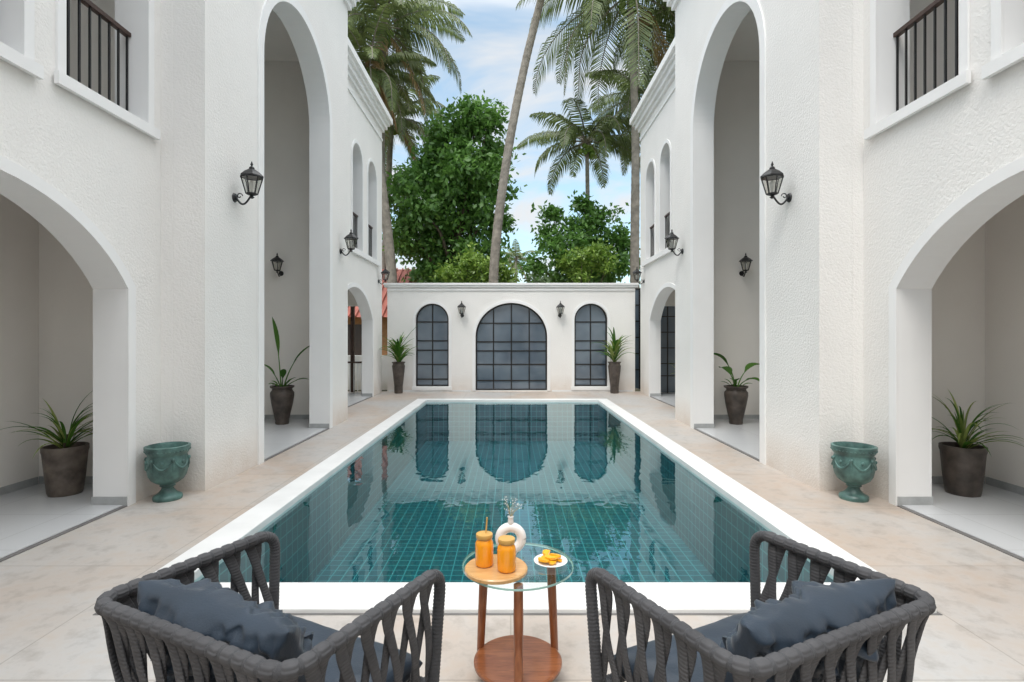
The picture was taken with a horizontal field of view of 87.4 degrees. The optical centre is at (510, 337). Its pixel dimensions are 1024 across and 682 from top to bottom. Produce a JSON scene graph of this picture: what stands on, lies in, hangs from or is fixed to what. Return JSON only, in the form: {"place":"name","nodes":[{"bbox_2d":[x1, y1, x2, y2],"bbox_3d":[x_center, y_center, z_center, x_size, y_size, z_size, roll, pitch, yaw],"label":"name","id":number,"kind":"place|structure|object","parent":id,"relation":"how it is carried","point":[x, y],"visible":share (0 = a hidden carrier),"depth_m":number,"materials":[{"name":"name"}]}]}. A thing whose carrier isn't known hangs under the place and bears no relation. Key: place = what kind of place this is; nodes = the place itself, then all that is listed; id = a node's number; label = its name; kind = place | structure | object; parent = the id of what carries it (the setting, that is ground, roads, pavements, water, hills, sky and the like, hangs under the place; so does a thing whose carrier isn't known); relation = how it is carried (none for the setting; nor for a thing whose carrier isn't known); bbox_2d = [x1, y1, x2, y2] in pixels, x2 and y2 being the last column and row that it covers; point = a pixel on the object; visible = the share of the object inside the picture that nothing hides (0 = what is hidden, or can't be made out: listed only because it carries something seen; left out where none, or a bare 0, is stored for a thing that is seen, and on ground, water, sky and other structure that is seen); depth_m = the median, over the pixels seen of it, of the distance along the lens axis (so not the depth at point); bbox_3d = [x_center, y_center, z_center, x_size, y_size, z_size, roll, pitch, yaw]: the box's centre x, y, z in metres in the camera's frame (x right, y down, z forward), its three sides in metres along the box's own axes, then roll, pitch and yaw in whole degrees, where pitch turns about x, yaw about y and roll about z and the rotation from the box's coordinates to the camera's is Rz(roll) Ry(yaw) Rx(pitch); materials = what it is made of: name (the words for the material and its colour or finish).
{"place":"outdoors","nodes":[
{"label":"outdoors","id":0,"kind":"place"},
{"bbox_2d":[348,355,386,389],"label":"garden wall","id":1,"kind":"structure","parent":0,"point":[384,370],"depth_m":16.30,"materials":[{"name":"white paint"}]},
{"bbox_2d":[0,391,1023,681],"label":"patio","id":2,"kind":"structure","parent":0,"point":[50,621],"depth_m":3.71,"materials":[{"name":"stone"}]},
{"bbox_2d":[143,441,190,502],"bbox_3d":[-3.400,1.333,5.308,0.405,0.535,0.401,0,0,-17],"label":"garden urn","id":3,"kind":"object","parent":2,"relation":"on","point":[166,466],"visible":1,"depth_m":5.20,"materials":[{"name":"green ceramic"}]},
{"bbox_2d":[94,531,445,681],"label":"armchair","id":4,"kind":"object","parent":2,"relation":"on","point":[175,622],"visible":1,"depth_m":1.63,"materials":[{"name":"grey wicker"}]},
{"bbox_2d":[381,325,417,393],"bbox_3d":[-3.222,0.591,15.431,1.243,2.018,1.434,0,0,0],"label":"potted plant","id":5,"kind":"object","parent":2,"relation":"on","point":[398,366],"visible":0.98,"depth_m":15.26,"materials":[{"name":"green plant"}]},
{"bbox_2d":[93,399,941,614],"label":"swimming pool","id":6,"kind":"structure","parent":2,"relation":"in","point":[380,512],"depth_m":6.89,"materials":[{"name":"liquid"}]},
{"bbox_2d":[462,542,573,681],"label":"side table","id":7,"kind":"object","parent":2,"relation":"on","point":[518,656],"visible":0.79,"depth_m":2.47,"materials":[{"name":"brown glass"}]},
{"bbox_2d":[465,554,527,584],"bbox_3d":[-0.065,1.030,2.385,0.280,0.021,0.280,0,0,0],"label":"serving tray","id":8,"kind":"object","parent":7,"relation":"on","point":[492,575],"visible":0.78,"depth_m":2.31,"materials":[{"name":"brown wood"}]},
{"bbox_2d":[475,517,493,567],"bbox_3d":[-0.118,0.914,2.400,0.082,0.210,0.082,0,0,0],"label":"juice jar","id":9,"kind":"object","parent":8,"relation":"on","point":[484,551],"visible":1,"depth_m":2.37,"materials":[{"name":"orange"}]},
{"bbox_2d":[497,535,515,573],"bbox_3d":[-0.018,0.949,2.345,0.082,0.142,0.082,0,0,0],"label":"juice jar","id":10,"kind":"object","parent":8,"relation":"on","point":[506,556],"visible":1,"depth_m":2.31,"materials":[{"name":"orange"}]},
{"bbox_2d":[495,498,525,553],"bbox_3d":[0.002,0.906,2.572,0.136,0.273,0.104,0,0,-30],"label":"ring vase","id":11,"kind":"object","parent":7,"relation":"on","point":[514,528],"visible":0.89,"depth_m":2.56,"materials":[{"name":"white ceramic"}]},
{"bbox_2d":[534,549,567,567],"bbox_3d":[0.184,1.021,2.470,0.156,0.042,0.156,0,0,0],"label":"fruit plate","id":12,"kind":"object","parent":7,"relation":"on","point":[546,558],"visible":1,"depth_m":2.45,"materials":[{"name":"white ceramic"}]},
{"bbox_2d":[589,327,634,393],"bbox_3d":[2.918,0.644,15.429,1.372,1.911,1.173,0,0,0],"label":"potted plant","id":13,"kind":"object","parent":2,"relation":"on","point":[614,368],"visible":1,"depth_m":15.26,"materials":[{"name":"green plant"}]},
{"bbox_2d":[585,531,936,681],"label":"armchair","id":14,"kind":"object","parent":2,"relation":"on","point":[837,629],"visible":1,"depth_m":1.64,"materials":[{"name":"grey wicker"}]},
{"bbox_2d":[830,441,877,502],"bbox_3d":[3.400,1.333,5.308,0.401,0.535,0.406,0,0,38],"label":"garden urn","id":15,"kind":"object","parent":2,"relation":"on","point":[854,466],"visible":1,"depth_m":5.20,"materials":[{"name":"green ceramic"}]},
{"bbox_2d":[356,0,674,282],"label":"sky","id":16,"kind":"structure","parent":0,"point":[490,60],"materials":[{"name":"blue"}]},
{"label":"ground","id":17,"kind":"structure","parent":0,"visible":0},
{"bbox_2d":[0,0,392,561],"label":"villa wing","id":18,"kind":"structure","parent":17,"relation":"on","point":[147,293],"depth_m":5.68,"materials":[{"name":"white paint"}]},
{"bbox_2d":[3,392,92,497],"bbox_3d":[-4.515,1.040,5.421,0.859,1.096,1.030,0,0,44],"label":"potted plant","id":19,"kind":"object","parent":18,"relation":"on","point":[64,462],"visible":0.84,"depth_m":5.36,"materials":[{"name":"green plant"}]},
{"bbox_2d":[232,161,263,204],"bbox_3d":[-3.015,-1.777,6.172,0.338,0.506,0.246,0,0,0],"label":"wall lantern","id":20,"kind":"object","parent":18,"relation":"attached to","point":[251,173],"depth_m":6.15,"materials":[{"name":"black metal"}]},
{"bbox_2d":[270,253,283,276],"bbox_3d":[-4.485,-1.400,10.314,0.221,0.455,0.304,0,0,0],"label":"wall lantern","id":21,"kind":"object","parent":18,"relation":"attached to","point":[276,259],"depth_m":10.27,"materials":[{"name":"black metal"}]},
{"bbox_2d":[264,317,308,424],"bbox_3d":[-4.090,0.601,9.805,0.958,1.974,0.495,0,0,0],"label":"potted plant","id":22,"kind":"object","parent":18,"relation":"on","point":[281,397],"visible":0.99,"depth_m":9.73,"materials":[{"name":"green plant"}]},
{"bbox_2d":[339,230,357,255],"bbox_3d":[-3.015,-1.777,10.013,0.338,0.506,0.246,0,0,0],"label":"wall lantern","id":23,"kind":"object","parent":18,"relation":"attached to","point":[350,236],"depth_m":9.99,"materials":[{"name":"black metal"}]},
{"bbox_2d":[378,267,389,283],"bbox_3d":[-3.565,-1.747,15.105,0.338,0.506,0.246,0,0,0],"label":"wall lantern","id":24,"kind":"object","parent":18,"relation":"attached to","point":[385,271],"depth_m":15.08,"materials":[{"name":"black metal"}]},
{"bbox_2d":[348,268,414,354],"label":"red roofed house","id":25,"kind":"structure","parent":17,"relation":"on","point":[401,273],"depth_m":20.60,"materials":[{"name":"tile"}]},
{"bbox_2d":[348,3,436,282],"bbox_3d":[-5.140,-4.548,19.098,4.977,12.697,4.593,0,0,0],"label":"coconut palm","id":26,"kind":"object","parent":17,"relation":"on","point":[391,80],"visible":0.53,"depth_m":19.07,"materials":[{"name":"green plant"}]},
{"bbox_2d":[348,0,471,282],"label":"coconut palm","id":27,"kind":"object","parent":17,"relation":"on","point":[404,31],"visible":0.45,"depth_m":19.84,"materials":[{"name":"green plant"}]},
{"bbox_2d":[382,74,445,268],"bbox_3d":[-5.350,-5.186,23.830,5.097,13.997,5.293,0,0,0],"label":"coconut palm","id":28,"kind":"object","parent":17,"relation":"on","point":[414,125],"visible":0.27,"depth_m":23.88,"materials":[{"name":"green plant"}]},
{"bbox_2d":[382,90,527,282],"bbox_3d":[-2.410,-4.009,21.451,5.946,11.639,5.466,0,0,24],"label":"mango tree","id":29,"kind":"object","parent":17,"relation":"on","point":[438,218],"visible":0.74,"depth_m":20.74,"materials":[{"name":"green plant"}]},
{"bbox_2d":[428,241,523,282],"bbox_3d":[-1.200,-0.811,18.769,3.389,5.235,1.957,0,0,0],"label":"garden shrub","id":30,"kind":"object","parent":17,"relation":"on","point":[474,266],"visible":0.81,"depth_m":18.56,"materials":[{"name":"green plant"}]},
{"bbox_2d":[387,287,634,391],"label":"boundary wall","id":31,"kind":"structure","parent":17,"relation":"on","point":[402,306],"depth_m":15.81,"materials":[{"name":"white paint"}]},
{"bbox_2d":[416,304,448,385],"bbox_3d":[-2.320,0.225,15.932,0.980,2.450,0.060,0,0,0],"label":"window","id":32,"kind":"structure","parent":31,"relation":"attached to","point":[432,345],"depth_m":15.93,"materials":[{"name":"black metal"}]},
{"bbox_2d":[457,301,465,317],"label":"wall lantern","id":33,"kind":"object","parent":31,"relation":"attached to","point":[461,305],"depth_m":15.59,"materials":[{"name":"black metal"}]},
{"bbox_2d":[389,390,632,391],"bbox_3d":[0.000,1.575,15.800,7.200,0.050,0.011,0,0,0],"label":"wall skirting","id":34,"kind":"object","parent":31,"relation":"attached to","point":[470,390],"depth_m":15.79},
{"bbox_2d":[383,283,638,390],"bbox_3d":[0.015,-0.015,15.932,7.510,3.170,0.430,0,0,0],"label":"wall cap and trims","id":35,"kind":"object","parent":31,"relation":"attached to","point":[536,310],"visible":0.99,"depth_m":15.78,"materials":[{"name":"white paint"}]},
{"bbox_2d":[476,303,546,389],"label":"central gate","id":36,"kind":"structure","parent":31,"relation":"attached to","point":[511,346],"depth_m":15.93,"materials":[{"name":"black metal"}]},
{"bbox_2d":[556,301,564,317],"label":"wall lantern","id":37,"kind":"object","parent":31,"relation":"attached to","point":[560,305],"depth_m":15.59,"materials":[{"name":"black metal"}]},
{"bbox_2d":[574,304,606,385],"bbox_3d":[2.370,0.225,15.932,0.980,2.450,0.060,0,0,0],"label":"window","id":38,"kind":"structure","parent":31,"relation":"attached to","point":[590,328],"depth_m":15.93,"materials":[{"name":"black metal"}]},
{"bbox_2d":[489,0,543,282],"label":"coconut palm","id":39,"kind":"object","parent":17,"relation":"on","point":[502,192],"visible":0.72,"depth_m":17.88,"materials":[{"name":"brown plant"}]},
{"bbox_2d":[501,239,534,281],"bbox_3d":[0.467,-2.650,39.981,3.057,8.904,3.599,0,0,0],"label":"coconut palm","id":40,"kind":"object","parent":17,"relation":"on","point":[517,257],"visible":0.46,"depth_m":39.63,"materials":[{"name":"green plant"}]},
{"bbox_2d":[406,265,639,282],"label":"distant trees","id":41,"kind":"object","parent":17,"relation":"on","point":[543,279],"depth_m":39.56,"materials":[{"name":"green plant"}]},
{"bbox_2d":[513,190,639,282],"bbox_3d":[3.022,-2.017,20.890,5.948,7.655,3.645,0,0,0],"label":"jackfruit tree","id":42,"kind":"object","parent":17,"relation":"on","point":[583,227],"visible":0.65,"depth_m":20.71,"materials":[{"name":"green plant"}]},
{"bbox_2d":[517,98,639,240],"bbox_3d":[3.114,-3.924,22.400,5.766,11.450,5.918,0,0,0],"label":"coconut palm","id":43,"kind":"object","parent":17,"relation":"on","point":[569,133],"visible":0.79,"depth_m":22.42,"materials":[{"name":"green plant"}]},
{"bbox_2d":[548,238,623,282],"bbox_3d":[2.727,-0.864,19.462,2.649,5.339,1.849,0,0,-18],"label":"garden shrub","id":44,"kind":"object","parent":17,"relation":"on","point":[593,251],"visible":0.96,"depth_m":19.33,"materials":[{"name":"green plant"}]},
{"bbox_2d":[516,0,674,287],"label":"coconut palm","id":45,"kind":"object","parent":17,"relation":"on","point":[596,10],"visible":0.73,"depth_m":19.52,"materials":[{"name":"green plant"}]},
{"bbox_2d":[582,24,664,176],"bbox_3d":[5.824,-5.267,22.917,5.484,14.145,5.679,0,0,0],"label":"coconut palm","id":46,"kind":"object","parent":17,"relation":"on","point":[624,89],"visible":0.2,"depth_m":22.61,"materials":[{"name":"green plant"}]},
{"bbox_2d":[612,1,674,89],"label":"coconut palm","id":47,"kind":"object","parent":17,"relation":"on","point":[648,29],"visible":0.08,"depth_m":20.95,"materials":[{"name":"green plant"}]},
{"bbox_2d":[635,288,674,388],"bbox_3d":[4.900,0.040,16.630,2.200,3.120,0.060,0,0,0],"label":"garden screen","id":48,"kind":"object","parent":17,"relation":"on","point":[637,337],"visible":0.07,"depth_m":16.62,"materials":[{"name":"black metal"}]},
{"bbox_2d":[630,0,1023,561],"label":"villa wing","id":49,"kind":"structure","parent":17,"relation":"on","point":[874,295],"depth_m":5.69,"materials":[{"name":"white paint"}]},
{"bbox_2d":[632,267,644,283],"bbox_3d":[3.595,-1.747,15.105,0.338,0.506,0.246,0,0,0],"label":"wall lantern","id":50,"kind":"object","parent":49,"relation":"attached to","point":[636,271],"depth_m":15.08,"materials":[{"name":"black metal"}]},
{"bbox_2d":[665,230,683,255],"bbox_3d":[3.045,-1.777,10.013,0.338,0.506,0.246,0,0,0],"label":"wall lantern","id":51,"kind":"object","parent":49,"relation":"attached to","point":[671,236],"depth_m":9.99,"materials":[{"name":"black metal"}]},
{"bbox_2d":[714,353,758,424],"bbox_3d":[4.103,0.931,9.855,1.086,1.313,0.685,0,0,20],"label":"potted plant","id":52,"kind":"object","parent":49,"relation":"on","point":[736,396],"visible":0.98,"depth_m":9.72,"materials":[{"name":"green plant"}]},
{"bbox_2d":[739,253,752,276],"bbox_3d":[4.515,-1.400,10.314,0.221,0.455,0.304,0,0,0],"label":"wall lantern","id":53,"kind":"object","parent":49,"relation":"attached to","point":[745,258],"depth_m":10.28,"materials":[{"name":"black metal"}]},
{"bbox_2d":[760,162,791,204],"bbox_3d":[3.045,-1.777,6.172,0.338,0.506,0.246,0,0,0],"label":"wall lantern","id":54,"kind":"object","parent":49,"relation":"attached to","point":[772,173],"depth_m":6.15,"materials":[{"name":"black metal"}]},
{"bbox_2d":[932,391,1022,497],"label":"potted plant","id":55,"kind":"object","parent":49,"relation":"on","point":[963,457],"visible":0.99,"depth_m":5.34,"materials":[{"name":"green plant"}]}
]}

